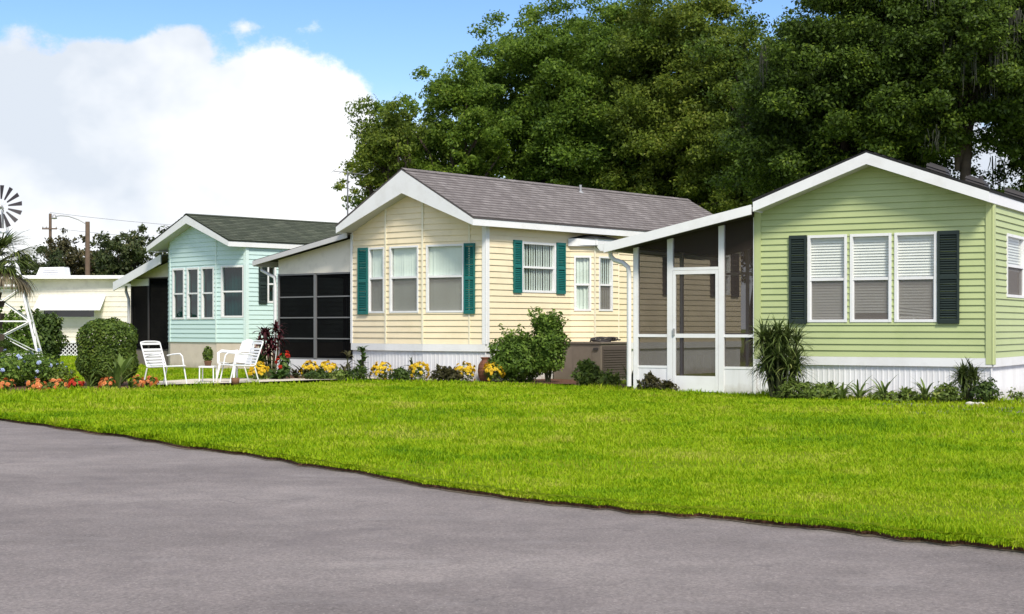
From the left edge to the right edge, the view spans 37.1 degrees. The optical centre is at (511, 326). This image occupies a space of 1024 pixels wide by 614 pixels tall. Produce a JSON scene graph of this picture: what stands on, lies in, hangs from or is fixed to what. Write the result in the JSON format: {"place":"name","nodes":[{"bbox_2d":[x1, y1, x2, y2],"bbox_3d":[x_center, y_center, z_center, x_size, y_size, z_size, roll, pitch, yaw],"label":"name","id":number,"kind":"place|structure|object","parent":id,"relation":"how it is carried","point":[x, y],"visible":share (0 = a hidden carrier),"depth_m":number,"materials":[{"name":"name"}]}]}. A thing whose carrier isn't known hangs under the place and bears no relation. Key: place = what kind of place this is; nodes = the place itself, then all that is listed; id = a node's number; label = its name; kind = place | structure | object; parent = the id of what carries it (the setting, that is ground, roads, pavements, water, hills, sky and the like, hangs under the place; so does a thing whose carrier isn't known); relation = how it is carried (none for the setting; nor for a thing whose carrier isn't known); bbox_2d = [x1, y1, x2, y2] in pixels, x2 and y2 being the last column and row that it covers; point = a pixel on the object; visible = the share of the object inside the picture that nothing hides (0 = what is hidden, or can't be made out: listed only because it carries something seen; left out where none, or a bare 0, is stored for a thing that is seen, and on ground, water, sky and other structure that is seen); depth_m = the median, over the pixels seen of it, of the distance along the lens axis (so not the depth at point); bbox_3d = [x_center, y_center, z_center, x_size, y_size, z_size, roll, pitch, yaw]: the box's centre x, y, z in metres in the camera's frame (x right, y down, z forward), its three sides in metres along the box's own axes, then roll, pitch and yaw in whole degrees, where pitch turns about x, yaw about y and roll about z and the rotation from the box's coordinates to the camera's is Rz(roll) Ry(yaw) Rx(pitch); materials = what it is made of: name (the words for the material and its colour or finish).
{"place":"outdoors","nodes":[
{"label":"outdoors","id":0,"kind":"place"},
{"bbox_2d":[157,377,376,383],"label":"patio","id":1,"kind":"structure","parent":0,"point":[223,380],"depth_m":31.11,"materials":[{"name":"beige concrete"}]},
{"bbox_2d":[140,341,187,384],"bbox_3d":[-6.714,0.698,29.396,0.742,0.853,0.567,0,0,32],"label":"strap chair","id":2,"kind":"object","parent":1,"relation":"on","point":[158,355],"visible":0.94,"depth_m":29.45,"materials":[{"name":"white plastic"}]},
{"bbox_2d":[199,366,216,383],"bbox_3d":[-6.035,0.958,30.310,0.303,0.365,0.340,0,0,0],"label":"side table","id":3,"kind":"object","parent":1,"relation":"on","point":[202,367],"visible":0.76,"depth_m":30.15,"materials":[{"name":"white plastic"}]},
{"bbox_2d":[202,346,212,365],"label":"potted shrub","id":4,"kind":"object","parent":3,"relation":"on","point":[207,354],"visible":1,"depth_m":30.26,"materials":[{"name":"green plant"}]},
{"bbox_2d":[217,339,253,378],"bbox_3d":[-5.761,0.697,31.978,0.646,0.874,0.704,0,0,38],"label":"resin chair","id":5,"kind":"object","parent":1,"relation":"on","point":[245,346],"visible":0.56,"depth_m":32.16,"materials":[{"name":"white plastic"}]},
{"bbox_2d":[219,340,263,383],"bbox_3d":[-5.372,0.698,30.351,0.742,0.853,0.567,0,0,-32],"label":"strap chair","id":6,"kind":"object","parent":1,"relation":"on","point":[253,361],"visible":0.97,"depth_m":30.37,"materials":[{"name":"white plastic"}]},
{"bbox_2d":[0,0,1020,271],"label":"sky","id":7,"kind":"structure","parent":0,"point":[158,112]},
{"bbox_2d":[0,399,1023,613],"bbox_3d":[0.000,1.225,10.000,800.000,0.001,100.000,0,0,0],"label":"road","id":8,"kind":"structure","parent":0,"point":[96,524],"depth_m":8.25,"materials":[{"name":"grey asphalt"}]},
{"bbox_2d":[0,418,1023,550],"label":"turf edge","id":9,"kind":"object","parent":8,"relation":"on","point":[733,518],"visible":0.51,"depth_m":10.28,"materials":[{"name":"green plant"}]},
{"bbox_2d":[3,420,1023,552],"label":"soil line","id":10,"kind":"object","parent":8,"relation":"on","point":[869,535],"visible":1,"depth_m":10.26,"materials":[{"name":"brown soil"}]},
{"bbox_2d":[0,354,1023,548],"bbox_3d":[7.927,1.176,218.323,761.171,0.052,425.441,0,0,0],"label":"lawn","id":11,"kind":"structure","parent":0,"point":[874,505],"depth_m":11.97,"materials":[{"name":"plant"}]},
{"bbox_2d":[0,330,12,354],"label":"garden shrub","id":12,"kind":"object","parent":11,"relation":"on","point":[4,344],"visible":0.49,"depth_m":36.19,"materials":[{"name":"green plant"}]},
{"bbox_2d":[0,185,42,356],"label":"garden windmill","id":13,"kind":"object","parent":11,"relation":"on","point":[29,321],"visible":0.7,"depth_m":37.65,"materials":[{"name":"metal"}]},
{"bbox_2d":[0,306,44,360],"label":"garden shrub","id":14,"kind":"object","parent":11,"relation":"on","point":[23,335],"visible":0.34,"depth_m":41.24,"materials":[{"name":"green plant"}]},
{"bbox_2d":[0,228,47,352],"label":"fan palm","id":15,"kind":"object","parent":11,"relation":"on","point":[6,241],"visible":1,"depth_m":33.89,"materials":[{"name":"green plant"}]},
{"bbox_2d":[0,244,71,274],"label":"distant tree","id":16,"kind":"object","parent":11,"relation":"on","point":[53,262],"visible":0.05,"depth_m":94.92,"materials":[{"name":"green plant"}]},
{"bbox_2d":[23,308,68,362],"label":"dark shrub","id":17,"kind":"object","parent":11,"relation":"on","point":[49,332],"visible":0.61,"depth_m":44.15,"materials":[{"name":"green plant"}]},
{"bbox_2d":[42,213,56,247],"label":"utility pole","id":18,"kind":"object","parent":11,"relation":"on","point":[50,228],"visible":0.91,"depth_m":107.91,"materials":[{"name":"brown wood"}]},
{"bbox_2d":[0,267,130,355],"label":"white trailer","id":19,"kind":"object","parent":11,"relation":"on","point":[76,302],"visible":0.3,"depth_m":60.68,"materials":[{"name":"paint"}]},
{"bbox_2d":[51,214,89,274],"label":"street lamp","id":20,"kind":"object","parent":11,"relation":"on","point":[87,247],"visible":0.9,"depth_m":75.91,"materials":[{"name":"brown wood"}]},
{"bbox_2d":[38,228,114,274],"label":"distant tree","id":21,"kind":"object","parent":11,"relation":"on","point":[73,261],"visible":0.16,"depth_m":99.03,"materials":[{"name":"green plant"}]},
{"bbox_2d":[8,381,161,391],"bbox_3d":[-9.070,1.138,29.155,5.289,0.001,5.498,0,0,-20],"label":"mulch bed","id":22,"kind":"object","parent":11,"relation":"on","point":[85,384],"visible":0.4,"depth_m":29.09,"materials":[{"name":"brown soil"}]},
{"bbox_2d":[0,378,15,390],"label":"bedding plant","id":23,"kind":"object","parent":22,"relation":"on","point":[5,383],"visible":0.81,"depth_m":27.09,"materials":[{"name":"orange plant"}]},
{"bbox_2d":[0,355,25,385],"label":"blue flower bush","id":24,"kind":"object","parent":22,"relation":"on","point":[14,374],"visible":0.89,"depth_m":28.64,"materials":[{"name":"green plant"}]},
{"bbox_2d":[0,348,64,385],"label":"blue flower bush","id":25,"kind":"object","parent":22,"relation":"on","point":[32,367],"visible":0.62,"depth_m":29.36,"materials":[{"name":"green plant"}]},
{"bbox_2d":[26,378,46,390],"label":"bedding plant","id":26,"kind":"object","parent":22,"relation":"on","point":[37,384],"visible":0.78,"depth_m":26.32,"materials":[{"name":"orange plant"}]},
{"bbox_2d":[34,363,76,383],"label":"blue flower bush","id":27,"kind":"object","parent":22,"relation":"on","point":[62,375],"visible":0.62,"depth_m":29.52,"materials":[{"name":"green plant"}]},
{"bbox_2d":[44,378,68,389],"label":"bedding plant","id":28,"kind":"object","parent":22,"relation":"on","point":[52,382],"visible":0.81,"depth_m":26.89,"materials":[{"name":"orange plant"}]},
{"bbox_2d":[68,376,84,388],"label":"bedding plant","id":29,"kind":"object","parent":22,"relation":"on","point":[73,382],"visible":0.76,"depth_m":27.27,"materials":[{"name":"red plant"}]},
{"bbox_2d":[74,317,138,385],"bbox_3d":[-7.852,0.486,29.607,1.157,1.377,1.169,0,0,0],"label":"clipped shrub","id":30,"kind":"object","parent":22,"relation":"on","point":[98,349],"visible":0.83,"depth_m":29.22,"materials":[{"name":"green plant"}]},
{"bbox_2d":[98,377,115,387],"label":"bedding plant","id":31,"kind":"object","parent":22,"relation":"on","point":[106,382],"visible":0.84,"depth_m":27.48,"materials":[{"name":"orange plant"}]},
{"bbox_2d":[97,353,134,388],"bbox_3d":[-7.211,0.826,27.947,0.704,0.696,0.534,0,0,-25],"label":"striped plant","id":32,"kind":"object","parent":22,"relation":"on","point":[121,365],"visible":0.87,"depth_m":27.90,"materials":[{"name":"green plant"}]},
{"bbox_2d":[132,374,145,387],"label":"bedding plant","id":33,"kind":"object","parent":22,"relation":"on","point":[140,381],"visible":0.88,"depth_m":28.49,"materials":[{"name":"orange plant"}]},
{"bbox_2d":[145,375,158,386],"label":"bedding plant","id":34,"kind":"object","parent":22,"relation":"on","point":[150,381],"visible":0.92,"depth_m":28.70,"materials":[{"name":"orange plant"}]},
{"bbox_2d":[84,223,166,274],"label":"distant tree","id":35,"kind":"object","parent":11,"relation":"on","point":[126,260],"visible":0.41,"depth_m":90.93,"materials":[{"name":"green plant"}]},
{"bbox_2d":[113,213,338,368],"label":"mint cottage","id":36,"kind":"structure","parent":11,"relation":"on","point":[199,287],"depth_m":42.97,"materials":[{"name":"green"}]},
{"bbox_2d":[172,268,184,318],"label":"window","id":37,"kind":"structure","parent":36,"relation":"in","point":[178,280],"depth_m":43.66,"materials":[{"name":"grey glass"}]},
{"bbox_2d":[186,267,198,318],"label":"window","id":38,"kind":"structure","parent":36,"relation":"in","point":[192,274],"depth_m":43.15,"materials":[{"name":"grey glass"}]},
{"bbox_2d":[201,267,213,318],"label":"window","id":39,"kind":"structure","parent":36,"relation":"in","point":[207,273],"depth_m":42.62,"materials":[{"name":"grey glass"}]},
{"bbox_2d":[221,265,243,317],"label":"window","id":40,"kind":"structure","parent":36,"relation":"in","point":[232,279],"depth_m":42.04,"materials":[{"name":"grey glass"}]},
{"bbox_2d":[268,267,275,302],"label":"window","id":41,"kind":"structure","parent":36,"relation":"in","point":[272,270],"depth_m":42.42,"materials":[{"name":"white paint"}]},
{"bbox_2d":[248,361,268,379],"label":"yellow flowers","id":42,"kind":"object","parent":11,"relation":"on","point":[260,371],"visible":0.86,"depth_m":31.69,"materials":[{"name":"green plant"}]},
{"bbox_2d":[331,93,439,202],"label":"oak tree","id":43,"kind":"object","parent":11,"relation":"on","point":[384,150],"visible":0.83,"depth_m":57.30,"materials":[{"name":"green plant"}]},
{"bbox_2d":[286,375,574,383],"bbox_3d":[-2.298,1.130,33.534,8.754,0.001,4.604,0,0,17],"label":"mulch bed","id":44,"kind":"object","parent":11,"relation":"on","point":[561,381],"visible":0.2,"depth_m":31.52,"materials":[{"name":"brown soil"}]},
{"bbox_2d":[254,345,274,367],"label":"broad leaf plant","id":45,"kind":"object","parent":44,"relation":"on","point":[260,358],"visible":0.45,"depth_m":33.39,"materials":[{"name":"green plant"}]},
{"bbox_2d":[252,320,289,377],"bbox_3d":[-5.333,0.508,33.416,0.888,1.332,0.600,0,0,7],"label":"ti plant","id":46,"kind":"object","parent":44,"relation":"on","point":[267,339],"visible":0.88,"depth_m":33.40,"materials":[{"name":"red plant"}]},
{"bbox_2d":[263,368,297,381],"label":"broad leaf plant","id":47,"kind":"object","parent":44,"relation":"on","point":[280,373],"visible":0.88,"depth_m":32.01,"materials":[{"name":"green plant"}]},
{"bbox_2d":[275,351,290,377],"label":"red flower","id":48,"kind":"object","parent":44,"relation":"on","point":[285,361],"visible":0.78,"depth_m":32.80,"materials":[{"name":"green plant"}]},
{"bbox_2d":[290,364,313,378],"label":"bronze plant","id":49,"kind":"object","parent":44,"relation":"on","point":[296,375],"visible":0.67,"depth_m":32.51,"materials":[{"name":"brown plant"}]},
{"bbox_2d":[298,360,318,377],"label":"yellow flowers","id":50,"kind":"object","parent":44,"relation":"on","point":[310,367],"visible":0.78,"depth_m":32.49,"materials":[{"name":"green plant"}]},
{"bbox_2d":[302,366,328,381],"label":"plant","id":51,"kind":"object","parent":44,"relation":"on","point":[319,373],"visible":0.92,"depth_m":31.95,"materials":[{"name":"green plant"}]},
{"bbox_2d":[320,360,337,375],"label":"yellow flowers","id":52,"kind":"object","parent":44,"relation":"on","point":[326,367],"visible":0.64,"depth_m":32.47,"materials":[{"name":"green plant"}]},
{"bbox_2d":[327,366,349,380],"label":"plant","id":53,"kind":"object","parent":44,"relation":"on","point":[336,375],"visible":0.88,"depth_m":31.94,"materials":[{"name":"green plant"}]},
{"bbox_2d":[340,350,357,372],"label":"tall stem plant","id":54,"kind":"object","parent":44,"relation":"on","point":[348,355],"visible":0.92,"depth_m":32.30,"materials":[{"name":"green plant"}]},
{"bbox_2d":[343,366,371,380],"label":"plant","id":55,"kind":"object","parent":44,"relation":"on","point":[360,373],"visible":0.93,"depth_m":31.94,"materials":[{"name":"green plant"}]},
{"bbox_2d":[356,345,368,366],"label":"upright plant","id":56,"kind":"object","parent":44,"relation":"on","point":[361,362],"visible":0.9,"depth_m":32.84,"materials":[{"name":"green plant"}]},
{"bbox_2d":[370,361,392,380],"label":"yellow flowers","id":57,"kind":"object","parent":44,"relation":"on","point":[376,367],"visible":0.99,"depth_m":31.97,"materials":[{"name":"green plant"}]},
{"bbox_2d":[386,366,414,380],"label":"plant","id":58,"kind":"object","parent":44,"relation":"on","point":[398,373],"visible":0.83,"depth_m":31.63,"materials":[{"name":"green plant"}]},
{"bbox_2d":[408,361,429,380],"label":"yellow flowers","id":59,"kind":"object","parent":44,"relation":"on","point":[418,366],"visible":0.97,"depth_m":31.71,"materials":[{"name":"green plant"}]},
{"bbox_2d":[428,364,449,381],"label":"plant","id":60,"kind":"object","parent":44,"relation":"on","point":[439,371],"visible":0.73,"depth_m":31.38,"materials":[{"name":"green plant"}]},
{"bbox_2d":[442,366,463,380],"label":"plant","id":61,"kind":"object","parent":44,"relation":"on","point":[452,374],"visible":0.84,"depth_m":31.18,"materials":[{"name":"green plant"}]},
{"bbox_2d":[454,361,475,380],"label":"yellow flowers","id":62,"kind":"object","parent":44,"relation":"on","point":[468,369],"visible":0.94,"depth_m":31.44,"materials":[{"name":"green plant"}]},
{"bbox_2d":[478,357,492,381],"bbox_3d":[-0.535,0.887,31.380,0.346,0.525,0.346,0,0,0],"label":"terracotta urn","id":63,"kind":"object","parent":44,"relation":"on","point":[481,371],"visible":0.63,"depth_m":31.28,"materials":[{"name":"brown ceramic"}]},
{"bbox_2d":[483,362,505,382],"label":"yellow flowers","id":64,"kind":"object","parent":44,"relation":"on","point":[489,371],"visible":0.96,"depth_m":30.95,"materials":[{"name":"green plant"}]},
{"bbox_2d":[485,323,541,381],"bbox_3d":[0.169,0.552,31.269,1.426,1.250,1.120,0,0,0],"label":"leafy shrub","id":65,"kind":"object","parent":44,"relation":"on","point":[512,357],"visible":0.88,"depth_m":30.97,"materials":[{"name":"green plant"}]},
{"bbox_2d":[527,306,571,381],"bbox_3d":[0.756,0.378,31.031,0.918,1.589,0.921,0,0,0],"label":"leafy shrub","id":66,"kind":"object","parent":44,"relation":"on","point":[550,347],"visible":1,"depth_m":30.81,"materials":[{"name":"green plant"}]},
{"bbox_2d":[342,65,521,209],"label":"oak tree","id":67,"kind":"object","parent":11,"relation":"on","point":[445,144],"visible":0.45,"depth_m":59.80,"materials":[{"name":"green plant"}]},
{"bbox_2d":[252,168,712,380],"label":"cream cottage","id":68,"kind":"structure","parent":11,"relation":"on","point":[432,269],"depth_m":33.33,"materials":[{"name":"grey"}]},
{"bbox_2d":[368,247,384,312],"bbox_3d":[-2.916,-1.018,33.414,0.500,1.435,0.483,0,0,0],"label":"window","id":69,"kind":"structure","parent":68,"relation":"in","point":[376,257],"depth_m":33.47,"materials":[{"name":"grey glass"}]},
{"bbox_2d":[389,245,418,312],"bbox_3d":[-2.268,-1.018,32.795,0.775,1.435,0.652,0,0,0],"label":"window","id":70,"kind":"structure","parent":68,"relation":"in","point":[403,260],"depth_m":32.83,"materials":[{"name":"grey glass"}]},
{"bbox_2d":[426,244,463,312],"bbox_3d":[-1.383,-1.018,32.168,0.880,1.435,0.509,0,0,0],"label":"window","id":71,"kind":"structure","parent":68,"relation":"in","point":[444,262],"depth_m":32.20,"materials":[{"name":"grey glass"}]},
{"bbox_2d":[522,241,555,292],"bbox_3d":[0.562,-1.278,32.987,0.118,1.085,1.180,0,0,42],"label":"window","id":72,"kind":"structure","parent":68,"relation":"in","point":[545,267],"depth_m":33.05,"materials":[{"name":"white glass"}]},
{"bbox_2d":[574,256,590,310],"bbox_3d":[1.591,-0.960,33.828,0.477,1.220,0.122,0,0,-5],"label":"window","id":73,"kind":"structure","parent":68,"relation":"in","point":[582,264],"depth_m":33.85,"materials":[{"name":"white glass"}]},
{"bbox_2d":[598,256,612,310],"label":"window","id":74,"kind":"structure","parent":68,"relation":"in","point":[605,292],"depth_m":34.18,"materials":[{"name":"grey glass"}]},
{"bbox_2d":[448,2,609,183],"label":"oak tree","id":75,"kind":"object","parent":11,"relation":"on","point":[500,71],"visible":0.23,"depth_m":62.37,"materials":[{"name":"green plant"}]},
{"bbox_2d":[443,0,735,189],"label":"oak tree","id":76,"kind":"object","parent":11,"relation":"on","point":[569,131],"visible":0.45,"depth_m":60.61,"materials":[{"name":"green plant"}]},
{"bbox_2d":[554,342,626,379],"bbox_3d":[1.710,0.739,33.187,1.360,0.823,1.010,0,0,41],"label":"metal unit","id":77,"kind":"object","parent":11,"relation":"on","point":[604,356],"visible":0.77,"depth_m":32.77,"materials":[{"name":"beige metal"}]},
{"bbox_2d":[590,336,620,341],"bbox_3d":[2.018,0.284,33.041,0.676,0.145,0.329,0,0,0],"label":"fan grille","id":78,"kind":"object","parent":77,"relation":"on","point":[603,339],"visible":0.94,"depth_m":32.91,"materials":[{"name":"black metal"}]},
{"bbox_2d":[564,0,821,210],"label":"oak tree","id":79,"kind":"object","parent":11,"relation":"on","point":[658,118],"visible":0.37,"depth_m":59.05,"materials":[{"name":"green plant"}]},
{"bbox_2d":[655,18,799,213],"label":"oak tree","id":80,"kind":"object","parent":11,"relation":"on","point":[704,151],"visible":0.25,"depth_m":56.99,"materials":[{"name":"green plant"}]},
{"bbox_2d":[744,314,818,397],"bbox_3d":[4.294,0.462,24.311,1.245,1.434,1.170,0,0,0],"label":"yucca plant","id":81,"kind":"object","parent":11,"relation":"on","point":[779,360],"visible":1,"depth_m":24.23,"materials":[{"name":"green plant"}]},
{"bbox_2d":[769,374,834,398],"bbox_3d":[4.586,0.968,24.143,1.024,0.442,1.014,0,0,-35],"label":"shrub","id":82,"kind":"object","parent":11,"relation":"on","point":[799,385],"visible":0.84,"depth_m":23.97,"materials":[{"name":"green plant"}]},
{"bbox_2d":[597,149,1023,400],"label":"green cottage","id":83,"kind":"structure","parent":11,"relation":"on","point":[878,267],"depth_m":25.09,"materials":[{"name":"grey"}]},
{"bbox_2d":[807,234,846,321],"bbox_3d":[5.213,-0.795,25.202,0.655,1.440,0.349,0,0,7],"label":"window","id":84,"kind":"structure","parent":83,"relation":"in","point":[826,254],"depth_m":25.22,"materials":[{"name":"grey glass"}]},
{"bbox_2d":[850,233,891,321],"bbox_3d":[5.843,-0.795,24.831,0.667,1.440,0.355,0,0,7],"label":"window","id":85,"kind":"structure","parent":83,"relation":"in","point":[871,253],"depth_m":24.84,"materials":[{"name":"grey glass"}]},
{"bbox_2d":[894,231,936,321],"bbox_3d":[6.474,-0.795,24.459,0.663,1.440,0.353,0,0,7],"label":"window","id":86,"kind":"structure","parent":83,"relation":"in","point":[915,253],"depth_m":24.48,"materials":[{"name":"grey glass"}]},
{"bbox_2d":[1006,233,1023,297],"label":"window","id":87,"kind":"structure","parent":83,"relation":"in","point":[1015,272],"depth_m":25.33,"materials":[{"name":"white glass"}]},
{"bbox_2d":[796,380,849,399],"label":"shrub","id":88,"kind":"object","parent":11,"relation":"on","point":[821,390],"visible":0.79,"depth_m":23.76,"materials":[{"name":"green plant"}]},
{"bbox_2d":[682,0,988,199],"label":"oak tree","id":89,"kind":"object","parent":11,"relation":"on","point":[812,106],"visible":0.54,"depth_m":45.01,"materials":[{"name":"green plant"}]},
{"bbox_2d":[819,381,863,397],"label":"strappy plant","id":90,"kind":"object","parent":11,"relation":"on","point":[843,393],"visible":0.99,"depth_m":23.66,"materials":[{"name":"green plant"}]},
{"bbox_2d":[839,376,878,397],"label":"strappy plant","id":91,"kind":"object","parent":11,"relation":"on","point":[858,394],"visible":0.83,"depth_m":23.88,"materials":[{"name":"green plant"}]},
{"bbox_2d":[868,375,903,398],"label":"strappy plant","id":92,"kind":"object","parent":11,"relation":"on","point":[883,389],"visible":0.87,"depth_m":23.51,"materials":[{"name":"green plant"}]},
{"bbox_2d":[867,386,931,402],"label":"shrub","id":93,"kind":"object","parent":11,"relation":"on","point":[901,399],"visible":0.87,"depth_m":23.39,"materials":[{"name":"green plant"}]},
{"bbox_2d":[909,378,933,400],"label":"strappy plant","id":94,"kind":"object","parent":11,"relation":"on","point":[925,393],"visible":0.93,"depth_m":23.23,"materials":[{"name":"green plant"}]},
{"bbox_2d":[835,0,1023,181],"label":"oak tree","id":95,"kind":"object","parent":11,"relation":"on","point":[987,54],"visible":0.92,"depth_m":43.21,"materials":[{"name":"green plant"}]},
{"bbox_2d":[931,381,964,402],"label":"shrub","id":96,"kind":"object","parent":11,"relation":"on","point":[951,393],"visible":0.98,"depth_m":22.88,"materials":[{"name":"green plant"}]},
{"bbox_2d":[945,356,986,401],"bbox_3d":[6.877,0.803,22.999,0.700,0.744,0.638,0,0,0],"label":"yucca plant","id":97,"kind":"object","parent":11,"relation":"on","point":[965,376],"visible":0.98,"depth_m":22.94,"materials":[{"name":"green plant"}]},
{"bbox_2d":[969,376,1004,402],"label":"shrub","id":98,"kind":"object","parent":11,"relation":"on","point":[983,390],"visible":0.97,"depth_m":22.66,"materials":[{"name":"green plant"}]},
{"bbox_2d":[952,0,1023,200],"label":"oak tree","id":99,"kind":"object","parent":11,"relation":"on","point":[1009,144],"visible":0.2,"depth_m":44.89,"materials":[{"name":"green plant"}]},
{"bbox_2d":[1006,387,1023,400],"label":"seedling","id":100,"kind":"object","parent":11,"relation":"on","point":[1018,395],"visible":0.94,"depth_m":23.52,"materials":[{"name":"green plant"}]},
{"label":"mulch bed","id":101,"kind":"structure","parent":0,"visible":0},
{"bbox_2d":[570,358,603,385],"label":"shrub","id":102,"kind":"object","parent":101,"relation":"on","point":[588,373],"visible":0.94,"depth_m":29.03,"materials":[{"name":"green plant"}]},
{"bbox_2d":[595,369,623,386],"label":"shrub","id":103,"kind":"object","parent":101,"relation":"on","point":[608,377],"visible":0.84,"depth_m":28.64,"materials":[{"name":"green plant"}]},
{"bbox_2d":[636,370,663,389],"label":"red ground plant","id":104,"kind":"object","parent":101,"relation":"on","point":[651,378],"visible":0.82,"depth_m":26.60,"materials":[{"name":"brown plant"}]},
{"bbox_2d":[655,379,679,390],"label":"red ground plant","id":105,"kind":"object","parent":101,"relation":"on","point":[667,384],"visible":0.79,"depth_m":26.31,"materials":[{"name":"brown plant"}]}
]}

